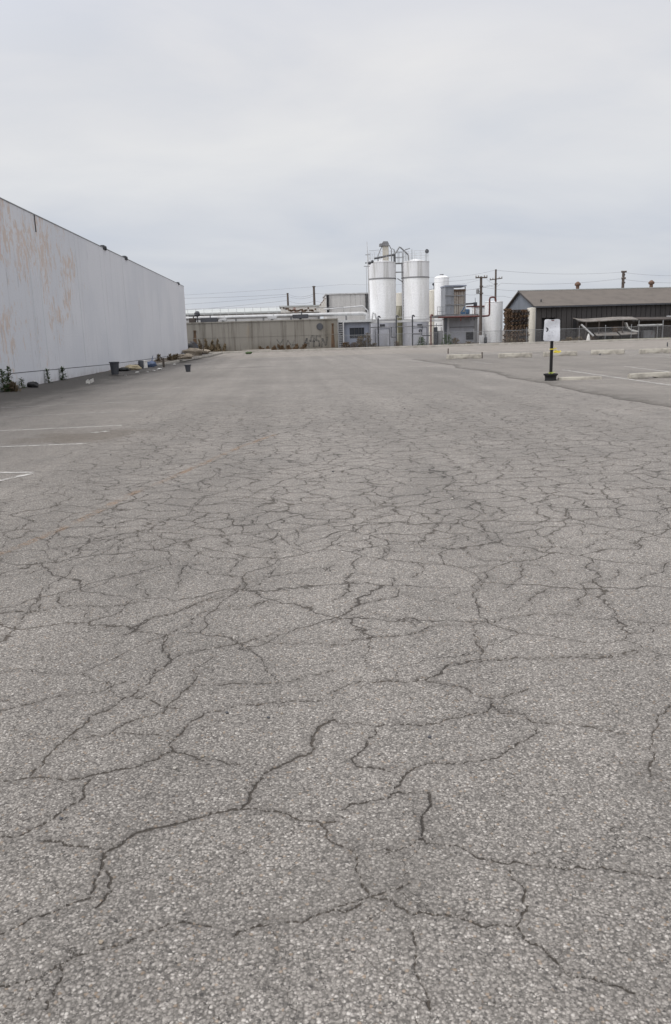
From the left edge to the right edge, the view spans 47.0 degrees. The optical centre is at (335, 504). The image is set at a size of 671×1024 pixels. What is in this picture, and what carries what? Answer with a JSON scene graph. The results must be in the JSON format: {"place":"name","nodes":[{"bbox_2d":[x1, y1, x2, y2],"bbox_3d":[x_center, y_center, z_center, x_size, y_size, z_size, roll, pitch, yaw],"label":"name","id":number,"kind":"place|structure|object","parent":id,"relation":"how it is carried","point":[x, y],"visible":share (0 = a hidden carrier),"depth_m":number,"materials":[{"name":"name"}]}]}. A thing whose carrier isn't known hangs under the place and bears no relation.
{"place":"outdoors","nodes":[
{"label":"outdoors","id":0,"kind":"place"},
{"bbox_2d":[0,331,670,1023],"bbox_3d":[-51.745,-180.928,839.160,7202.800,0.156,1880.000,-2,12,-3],"label":"ground","id":1,"kind":"structure","parent":0,"point":[342,839],"depth_m":3.27,"materials":[{"name":"grey asphalt"}]},
{"bbox_2d":[0,366,14,391],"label":"leafy weed","id":2,"kind":"object","parent":1,"relation":"on","point":[5,381],"visible":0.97,"depth_m":22.80,"materials":[{"name":"green plant"}]},
{"bbox_2d":[4,381,20,391],"bbox_3d":[-9.707,-3.493,23.119,0.516,0.430,0.520,-7,13,-22],"label":"dry weed","id":3,"kind":"object","parent":1,"relation":"on","point":[11,384],"visible":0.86,"depth_m":23.03,"materials":[{"name":"brown plant"}]},
{"bbox_2d":[19,377,25,387],"bbox_3d":[-9.953,-3.810,24.408,0.394,0.395,0.358,7,15,34],"label":"leafy weed","id":4,"kind":"object","parent":1,"relation":"on","point":[21,381],"visible":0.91,"depth_m":24.40,"materials":[{"name":"green plant"}]},
{"bbox_2d":[27,381,38,387],"bbox_3d":[-9.790,-3.860,24.961,0.374,0.206,0.437,-2,12,-3],"label":"rubbish bag","id":5,"kind":"object","parent":1,"relation":"on","point":[32,384],"visible":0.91,"depth_m":24.81,"materials":[{"name":"black plastic"}]},
{"bbox_2d":[1,443,83,446],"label":"parking line","id":6,"kind":"object","parent":1,"relation":"on","point":[40,445],"visible":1,"depth_m":11.64,"materials":[{"name":"white paint"}]},
{"bbox_2d":[45,368,50,382],"bbox_3d":[-10.108,-4.505,27.103,0.328,0.549,0.279,-2,12,-3],"label":"leafy weed","id":7,"kind":"object","parent":1,"relation":"on","point":[46,374],"visible":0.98,"depth_m":27.09,"materials":[{"name":"green plant"}]},
{"bbox_2d":[0,425,120,430],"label":"parking line","id":8,"kind":"object","parent":1,"relation":"on","point":[54,428],"visible":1,"depth_m":13.91,"materials":[{"name":"white paint"}]},
{"bbox_2d":[59,366,66,379],"bbox_3d":[-10.214,-4.884,28.876,0.364,0.561,0.374,-2,12,-3],"label":"leafy weed","id":9,"kind":"object","parent":1,"relation":"on","point":[61,371],"visible":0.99,"depth_m":28.86,"materials":[{"name":"green plant"}]},
{"bbox_2d":[0,197,187,391],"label":"warehouse","id":10,"kind":"structure","parent":1,"relation":"on","point":[72,304],"depth_m":31.07,"materials":[{"name":"metal"}]},
{"bbox_2d":[109,362,118,374],"bbox_3d":[-9.689,-5.968,33.866,0.448,0.545,0.448,-2,12,-3],"label":"rubbish bin","id":11,"kind":"object","parent":1,"relation":"on","point":[114,367],"visible":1,"depth_m":33.73,"materials":[{"name":"plastic"}]},
{"bbox_2d":[119,367,130,370],"bbox_3d":[-9.353,-5.952,34.105,0.596,0.172,0.441,-2,12,-3],"label":"rubbish bag","id":12,"kind":"object","parent":1,"relation":"on","point":[124,369],"visible":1,"depth_m":33.96,"materials":[{"name":"black plastic"}]},
{"bbox_2d":[98,355,203,372],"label":"dirt bank","id":13,"kind":"structure","parent":1,"relation":"on","point":[165,360],"depth_m":49.69,"materials":[{"name":"brown soil"}]},
{"bbox_2d":[125,364,141,369],"bbox_3d":[-9.216,-6.230,35.144,0.770,0.262,0.470,-2,12,-3],"label":"rubbish bag","id":14,"kind":"object","parent":13,"relation":"on","point":[134,367],"visible":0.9,"depth_m":35.04,"materials":[{"name":"beige plastic"}]},
{"bbox_2d":[138,360,143,368],"bbox_3d":[-9.271,-6.651,36.797,0.260,0.380,0.260,-2,12,-3],"label":"paint can","id":15,"kind":"object","parent":13,"relation":"on","point":[141,363],"visible":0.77,"depth_m":36.70,"materials":[{"name":"plastic"}]},
{"bbox_2d":[147,361,156,366],"bbox_3d":[-9.227,-7.002,38.584,0.648,0.297,0.519,-2,12,-3],"label":"rubbish bag","id":16,"kind":"object","parent":13,"relation":"on","point":[151,364],"visible":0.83,"depth_m":38.41,"materials":[{"name":"blue plastic"}]},
{"bbox_2d":[154,354,161,361],"bbox_3d":[-10.932,-9.011,47.771,0.591,0.644,0.487,-2,12,-3],"label":"dry weed","id":17,"kind":"object","parent":13,"relation":"on","point":[158,356],"visible":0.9,"depth_m":47.75,"materials":[{"name":"brown plant"}]},
{"bbox_2d":[166,354,174,360],"bbox_3d":[-10.863,-9.660,50.809,0.542,0.585,0.676,-10,15,-33],"label":"dry weed","id":18,"kind":"object","parent":13,"relation":"on","point":[169,357],"visible":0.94,"depth_m":50.75,"materials":[{"name":"brown plant"}]},
{"bbox_2d":[178,353,193,358],"bbox_3d":[-10.085,-9.947,51.954,1.074,0.375,0.840,-2,12,-3],"label":"rubble heap","id":19,"kind":"object","parent":13,"relation":"on","point":[185,356],"visible":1,"depth_m":51.67,"materials":[{"name":"beige stone"}]},
{"bbox_2d":[182,348,203,354],"bbox_3d":[-11.503,-12.329,62.394,1.523,0.643,1.411,-12,16,-38],"label":"rubble heap","id":20,"kind":"object","parent":13,"relation":"on","point":[195,351],"visible":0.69,"depth_m":61.97,"materials":[{"name":"beige stone"}]},
{"bbox_2d":[184,364,190,371],"bbox_3d":[-6.977,-6.427,36.502,0.328,0.335,0.328,-2,12,-3],"label":"bucket","id":21,"kind":"object","parent":1,"relation":"on","point":[188,367],"visible":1,"depth_m":36.41,"materials":[{"name":"plastic"}]},
{"bbox_2d":[157,352,222,365],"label":"kerb","id":22,"kind":"structure","parent":1,"relation":"on","point":[182,360],"depth_m":55.29,"materials":[{"name":"concrete"}]},
{"bbox_2d":[201,349,210,353],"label":"rubble heap","id":23,"kind":"object","parent":1,"relation":"on","point":[206,351],"visible":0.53,"depth_m":67.43,"materials":[{"name":"beige stone"}]},
{"bbox_2d":[185,307,280,322],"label":"distant shed","id":24,"kind":"structure","parent":1,"relation":"on","point":[240,311],"depth_m":145.62,"materials":[{"name":"paint"}]},
{"bbox_2d":[279,305,319,319],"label":"distant shed","id":25,"kind":"structure","parent":1,"relation":"on","point":[294,309],"depth_m":115.95,"materials":[{"name":"paint"}]},
{"bbox_2d":[312,286,315,304],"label":"utility pole","id":26,"kind":"object","parent":1,"relation":"on","point":[314,302],"visible":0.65,"depth_m":125.54,"materials":[{"name":"brown wood"}]},
{"bbox_2d":[319,293,368,319],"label":"box building","id":27,"kind":"structure","parent":1,"relation":"on","point":[337,300],"depth_m":101.04,"materials":[{"name":"paint"}]},
{"bbox_2d":[209,338,670,353],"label":"kerb","id":28,"kind":"structure","parent":1,"relation":"on","point":[442,346],"depth_m":78.00,"materials":[{"name":"concrete"}]},
{"bbox_2d":[382,339,548,346],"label":"plant yard","id":29,"kind":"structure","parent":1,"relation":"on","point":[463,343],"depth_m":87.88,"materials":[{"name":"grey concrete"}]},
{"bbox_2d":[189,316,195,322],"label":"rooftop unit","id":30,"kind":"object","parent":29,"relation":"on","point":[192,320],"visible":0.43,"depth_m":80.04,"materials":[{"name":"grey metal"}]},
{"bbox_2d":[198,338,218,351],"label":"dry weed","id":31,"kind":"object","parent":29,"relation":"on","point":[212,342],"visible":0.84,"depth_m":79.10,"materials":[{"name":"brown plant"}]},
{"bbox_2d":[200,315,217,321],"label":"rooftop unit","id":32,"kind":"object","parent":29,"relation":"on","point":[210,319],"visible":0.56,"depth_m":80.13,"materials":[{"name":"metal"}]},
{"bbox_2d":[206,343,225,351],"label":"dry weed","id":33,"kind":"object","parent":29,"relation":"on","point":[219,348],"visible":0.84,"depth_m":79.21,"materials":[{"name":"brown plant"}]},
{"bbox_2d":[186,318,337,351],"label":"concrete wall","id":34,"kind":"structure","parent":29,"relation":"on","point":[254,335],"depth_m":79.81,"materials":[{"name":"concrete"}]},
{"bbox_2d":[258,345,283,349],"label":"dry weed","id":35,"kind":"object","parent":29,"relation":"on","point":[274,347],"visible":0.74,"depth_m":79.52,"materials":[{"name":"brown plant"}]},
{"bbox_2d":[267,314,276,319],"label":"rooftop unit","id":36,"kind":"object","parent":29,"relation":"on","point":[272,317],"visible":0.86,"depth_m":80.46,"materials":[{"name":"metal"}]},
{"bbox_2d":[186,305,368,320],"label":"overhead pipe","id":37,"kind":"object","parent":29,"relation":"on","point":[318,315],"visible":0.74,"depth_m":81.50,"materials":[{"name":"metal"}]},
{"bbox_2d":[189,311,199,321],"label":"valve","id":38,"kind":"object","parent":37,"relation":"attached to","point":[197,314],"visible":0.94,"depth_m":80.19,"materials":[{"name":"metal"}]},
{"bbox_2d":[277,343,306,349],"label":"dry weed","id":39,"kind":"object","parent":29,"relation":"on","point":[296,346],"visible":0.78,"depth_m":79.61,"materials":[{"name":"brown plant"}]},
{"bbox_2d":[292,312,307,318],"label":"rooftop unit","id":40,"kind":"object","parent":29,"relation":"on","point":[298,316],"visible":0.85,"depth_m":80.61,"materials":[{"name":"metal"}]},
{"bbox_2d":[337,321,343,347],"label":"louvre gate","id":41,"kind":"structure","parent":29,"relation":"on","point":[341,332],"depth_m":80.48,"materials":[{"name":"grey metal"}]},
{"bbox_2d":[341,342,353,347],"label":"fence weed","id":42,"kind":"object","parent":29,"relation":"on","point":[346,344],"visible":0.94,"depth_m":79.87,"materials":[{"name":"brown plant"}]},
{"bbox_2d":[337,319,371,347],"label":"shed","id":43,"kind":"structure","parent":29,"relation":"on","point":[356,328],"depth_m":80.85,"materials":[{"name":"grey paint"}]},
{"bbox_2d":[350,328,363,337],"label":"window","id":44,"kind":"structure","parent":43,"relation":"in","point":[356,332],"depth_m":81.02,"materials":[{"name":"black glass"}]},
{"bbox_2d":[356,336,367,346],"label":"fence weed","id":45,"kind":"object","parent":29,"relation":"on","point":[359,344],"visible":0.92,"depth_m":79.86,"materials":[{"name":"plant"}]},
{"bbox_2d":[363,333,371,346],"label":"fence weed","id":46,"kind":"object","parent":29,"relation":"on","point":[367,340],"visible":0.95,"depth_m":79.95,"materials":[{"name":"plant"}]},
{"bbox_2d":[364,248,374,318],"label":"antenna mast","id":47,"kind":"object","parent":29,"relation":"on","point":[369,262],"visible":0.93,"depth_m":83.00,"materials":[{"name":"metal"}]},
{"bbox_2d":[368,251,395,346],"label":"silo","id":48,"kind":"object","parent":29,"relation":"on","point":[382,281],"visible":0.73,"depth_m":84.39,"materials":[{"name":"paint"}]},
{"bbox_2d":[375,329,388,345],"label":"door","id":49,"kind":"structure","parent":48,"relation":"in","point":[381,331],"depth_m":85.02,"materials":[{"name":"paint"}]},
{"bbox_2d":[374,241,395,261],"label":"vent","id":50,"kind":"object","parent":48,"relation":"on","point":[384,245],"visible":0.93,"depth_m":83.96,"materials":[{"name":"beige metal"}]},
{"bbox_2d":[396,305,402,344],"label":"storage tank","id":51,"kind":"object","parent":29,"relation":"on","point":[399,314],"visible":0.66,"depth_m":90.14,"materials":[{"name":"beige metal"}]},
{"bbox_2d":[371,312,442,345],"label":"pipe rack","id":52,"kind":"object","parent":29,"relation":"on","point":[396,321],"visible":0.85,"depth_m":81.66,"materials":[{"name":"metal"}]},
{"bbox_2d":[401,250,428,345],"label":"silo","id":53,"kind":"object","parent":29,"relation":"on","point":[415,290],"visible":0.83,"depth_m":84.62,"materials":[{"name":"paint"}]},
{"bbox_2d":[393,251,403,311],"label":"ladder","id":54,"kind":"object","parent":53,"relation":"attached to","point":[402,266],"visible":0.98,"depth_m":84.50,"materials":[{"name":"grey metal"}]},
{"bbox_2d":[394,246,409,260],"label":"bridge pipe","id":55,"kind":"object","parent":53,"relation":"attached to","point":[403,250],"visible":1,"depth_m":84.08,"materials":[{"name":"metal"}]},
{"bbox_2d":[413,328,426,344],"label":"door","id":56,"kind":"structure","parent":53,"relation":"in","point":[415,330],"depth_m":85.20,"materials":[{"name":"paint"}]},
{"bbox_2d":[416,337,428,345],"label":"bush","id":57,"kind":"object","parent":29,"relation":"on","point":[422,338],"visible":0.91,"depth_m":80.27,"materials":[{"name":"plant"}]},
{"bbox_2d":[429,283,433,342],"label":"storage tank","id":58,"kind":"object","parent":29,"relation":"on","point":[431,301],"visible":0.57,"depth_m":97.95,"materials":[{"name":"beige metal"}]},
{"bbox_2d":[433,323,437,344],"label":"control box","id":59,"kind":"object","parent":29,"relation":"on","point":[435,330],"visible":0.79,"depth_m":83.46,"materials":[{"name":"metal"}]},
{"bbox_2d":[438,327,442,344],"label":"control box","id":60,"kind":"object","parent":29,"relation":"on","point":[440,339],"visible":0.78,"depth_m":83.50,"materials":[{"name":"grey metal"}]},
{"bbox_2d":[434,274,448,330],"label":"storage tank","id":61,"kind":"object","parent":29,"relation":"on","point":[441,280],"visible":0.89,"depth_m":95.93,"materials":[{"name":"white metal"}]},
{"bbox_2d":[440,335,452,344],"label":"fence weed","id":62,"kind":"object","parent":29,"relation":"on","point":[448,339],"visible":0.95,"depth_m":80.42,"materials":[{"name":"plant"}]},
{"bbox_2d":[451,337,460,343],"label":"fence weed","id":63,"kind":"object","parent":29,"relation":"on","point":[453,340],"visible":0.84,"depth_m":80.54,"materials":[{"name":"green plant"}]},
{"bbox_2d":[442,317,477,343],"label":"tank house","id":64,"kind":"structure","parent":29,"relation":"on","point":[463,326],"depth_m":89.67,"materials":[{"name":"paint"}]},
{"bbox_2d":[429,296,496,343],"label":"pipe platform","id":65,"kind":"structure","parent":29,"relation":"on","point":[460,316],"depth_m":87.40,"materials":[{"name":"red metal"}]},
{"bbox_2d":[440,285,466,314],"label":"equipment tower","id":66,"kind":"structure","parent":65,"relation":"on","point":[453,301],"depth_m":90.05,"materials":[{"name":"grey metal"}]},
{"bbox_2d":[460,306,469,313],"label":"pump","id":67,"kind":"object","parent":65,"relation":"on","point":[467,311],"visible":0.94,"depth_m":88.05,"materials":[{"name":"blue metal"}]},
{"bbox_2d":[466,301,484,313],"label":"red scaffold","id":68,"kind":"object","parent":29,"relation":"on","point":[474,304],"visible":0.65,"depth_m":91.16,"materials":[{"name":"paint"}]},
{"bbox_2d":[479,331,483,343],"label":"control box","id":69,"kind":"object","parent":29,"relation":"on","point":[481,339],"visible":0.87,"depth_m":83.83,"materials":[{"name":"metal"}]},
{"bbox_2d":[484,301,502,342],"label":"storage tank","id":70,"kind":"object","parent":29,"relation":"on","point":[493,322],"visible":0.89,"depth_m":89.03,"materials":[{"name":"white metal"}]},
{"bbox_2d":[502,309,512,342],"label":"pallet stack","id":71,"kind":"object","parent":29,"relation":"on","point":[507,316],"visible":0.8,"depth_m":83.63,"materials":[{"name":"brown wood"}]},
{"bbox_2d":[509,310,520,342],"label":"pallet stack","id":72,"kind":"object","parent":29,"relation":"on","point":[516,319],"visible":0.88,"depth_m":83.33,"materials":[{"name":"brown wood"}]},
{"bbox_2d":[519,309,529,341],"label":"pallet stack","id":73,"kind":"object","parent":29,"relation":"on","point":[524,319],"visible":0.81,"depth_m":83.50,"materials":[{"name":"brown wood"}]},
{"bbox_2d":[527,308,535,341],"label":"storage tank","id":74,"kind":"object","parent":29,"relation":"on","point":[531,320],"visible":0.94,"depth_m":83.27,"materials":[{"name":"beige metal"}]},
{"bbox_2d":[590,335,597,339],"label":"crate","id":75,"kind":"object","parent":29,"relation":"on","point":[594,338],"visible":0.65,"depth_m":84.85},
{"bbox_2d":[599,330,611,339],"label":"crate","id":76,"kind":"object","parent":29,"relation":"on","point":[606,337],"visible":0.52,"depth_m":84.93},
{"bbox_2d":[611,326,620,338],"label":"crate","id":77,"kind":"object","parent":29,"relation":"on","point":[616,330],"visible":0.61,"depth_m":84.88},
{"bbox_2d":[573,317,670,339],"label":"lean to shed","id":78,"kind":"object","parent":29,"relation":"on","point":[594,324],"visible":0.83,"depth_m":85.53,"materials":[{"name":"grey metal"}]},
{"bbox_2d":[641,330,654,337],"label":"crate","id":79,"kind":"object","parent":29,"relation":"on","point":[645,332],"visible":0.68,"depth_m":85.14,"materials":[{"name":"grey metal"}]},
{"bbox_2d":[652,327,660,337],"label":"crate","id":80,"kind":"object","parent":29,"relation":"on","point":[659,332],"visible":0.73,"depth_m":85.13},
{"bbox_2d":[475,275,487,334],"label":"utility pole","id":81,"kind":"object","parent":1,"relation":"on","point":[480,309],"visible":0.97,"depth_m":86.40,"materials":[{"name":"brown wood"}]},
{"bbox_2d":[192,279,471,294],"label":"power line","id":82,"kind":"object","parent":81,"relation":"attached to","point":[317,286],"visible":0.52,"depth_m":106.99,"materials":[{"name":"black metal"}]},
{"bbox_2d":[490,269,501,300],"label":"utility pole","id":83,"kind":"object","parent":1,"relation":"on","point":[495,283],"visible":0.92,"depth_m":109.23,"materials":[{"name":"brown wood"}]},
{"bbox_2d":[458,270,660,276],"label":"power line","id":84,"kind":"object","parent":83,"relation":"attached to","point":[544,273],"visible":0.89,"depth_m":114.06,"materials":[{"name":"black metal"}]},
{"bbox_2d":[477,279,658,288],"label":"power line","id":85,"kind":"object","parent":83,"relation":"attached to","point":[566,283],"visible":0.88,"depth_m":116.91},
{"bbox_2d":[339,325,670,347],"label":"chain link fence","id":86,"kind":"object","parent":1,"relation":"on","point":[473,331],"visible":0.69,"depth_m":80.26,"materials":[{"name":"metal"}]},
{"bbox_2d":[411,352,670,406],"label":"parking pad","id":87,"kind":"object","parent":1,"relation":"on","point":[534,367],"visible":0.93,"depth_m":27.26,"materials":[{"name":"concrete"}]},
{"bbox_2d":[446,354,481,358],"bbox_3d":[6.972,-8.010,41.874,1.880,0.249,0.204,1,13,12],"label":"wheel stop","id":88,"kind":"object","parent":87,"relation":"on","point":[465,356],"visible":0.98,"depth_m":41.79,"materials":[{"name":"concrete"}]},
{"bbox_2d":[498,353,531,357],"bbox_3d":[9.620,-7.976,41.355,1.770,0.250,0.204,1,13,11],"label":"wheel stop","id":89,"kind":"object","parent":87,"relation":"on","point":[506,355],"visible":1,"depth_m":41.28,"materials":[{"name":"concrete"}]},
{"bbox_2d":[543,319,560,380],"bbox_3d":[6.241,-4.428,22.207,0.470,1.746,0.427,4,14,25],"label":"post sign","id":90,"kind":"object","parent":87,"relation":"on","point":[551,331],"visible":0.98,"depth_m":22.04,"materials":[{"name":"white metal"}]},
{"bbox_2d":[543,351,576,355],"bbox_3d":[12.125,-8.126,41.693,1.765,0.251,0.203,1,13,11],"label":"wheel stop","id":91,"kind":"object","parent":87,"relation":"on","point":[568,353],"visible":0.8,"depth_m":41.58,"materials":[{"name":"concrete"}]},
{"bbox_2d":[558,376,601,379],"bbox_3d":[7.089,-3.629,22.410,1.243,0.144,0.201,-1,12,2],"label":"wheel stop","id":92,"kind":"object","parent":87,"relation":"on","point":[580,378],"visible":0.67,"depth_m":22.33,"materials":[{"name":"concrete"}]},
{"bbox_2d":[591,349,624,354],"bbox_3d":[14.880,-8.322,42.218,1.755,0.248,0.202,6,15,31],"label":"wheel stop","id":93,"kind":"object","parent":87,"relation":"on","point":[621,351],"visible":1,"depth_m":42.11,"materials":[{"name":"concrete"}]},
{"bbox_2d":[566,370,666,384],"bbox_3d":[8.271,-3.817,23.130,0.100,0.001,9.519,-2,12,-1],"label":"parking line","id":94,"kind":"object","parent":87,"relation":"on","point":[617,377],"visible":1,"depth_m":22.21,"materials":[{"name":"white paint"}]},
{"bbox_2d":[627,372,670,378],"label":"wheel stop","id":95,"kind":"object","parent":87,"relation":"on","point":[647,375],"visible":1,"depth_m":22.03,"materials":[{"name":"concrete"}]},
{"bbox_2d":[639,348,670,353],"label":"wheel stop","id":96,"kind":"object","parent":87,"relation":"on","point":[661,350],"visible":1,"depth_m":41.45,"materials":[{"name":"concrete"}]},
{"bbox_2d":[621,270,626,287],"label":"utility pole","id":97,"kind":"object","parent":1,"relation":"on","point":[623,277],"visible":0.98,"depth_m":122.96,"materials":[{"name":"brown wood"}]},
{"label":"utility pole","id":98,"kind":"object","parent":1,"relation":"on","visible":0},
{"bbox_2d":[213,284,494,297],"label":"power line","id":99,"kind":"object","parent":98,"relation":"attached to","point":[316,293],"visible":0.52,"depth_m":144.00,"materials":[{"name":"black metal"}]},
{"bbox_2d":[0,0,670,329],"label":"sky","id":100,"kind":"structure","parent":0,"point":[217,147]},
{"bbox_2d":[396,293,401,305],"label":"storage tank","id":101,"kind":"object","parent":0,"point":[398,299],"visible":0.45,"depth_m":94.55,"materials":[{"name":"beige metal"}]},
{"bbox_2d":[199,338,670,358],"bbox_3d":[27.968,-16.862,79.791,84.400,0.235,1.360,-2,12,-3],"label":"pavement","id":102,"kind":"structure","parent":0,"point":[451,344],"depth_m":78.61,"materials":[{"name":"grey asphalt"}]},
{"bbox_2d":[242,349,270,350],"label":"concrete curb","id":103,"kind":"structure","parent":102,"relation":"on","point":[257,350],"depth_m":77.27,"materials":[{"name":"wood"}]},
{"bbox_2d":[472,307,484,341],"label":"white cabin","id":104,"kind":"object","parent":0,"point":[483,313],"visible":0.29,"depth_m":93.67,"materials":[{"name":"metal"}]},
{"bbox_2d":[504,280,670,341],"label":"gabled building","id":105,"kind":"structure","parent":0,"point":[565,306],"depth_m":87.54,"materials":[{"name":"grey metal"}]},
{"bbox_2d":[573,317,575,329],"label":"narrow door","id":106,"kind":"structure","parent":105,"relation":"in","point":[574,320],"depth_m":86.35,"materials":[{"name":"black metal"}]}
]}

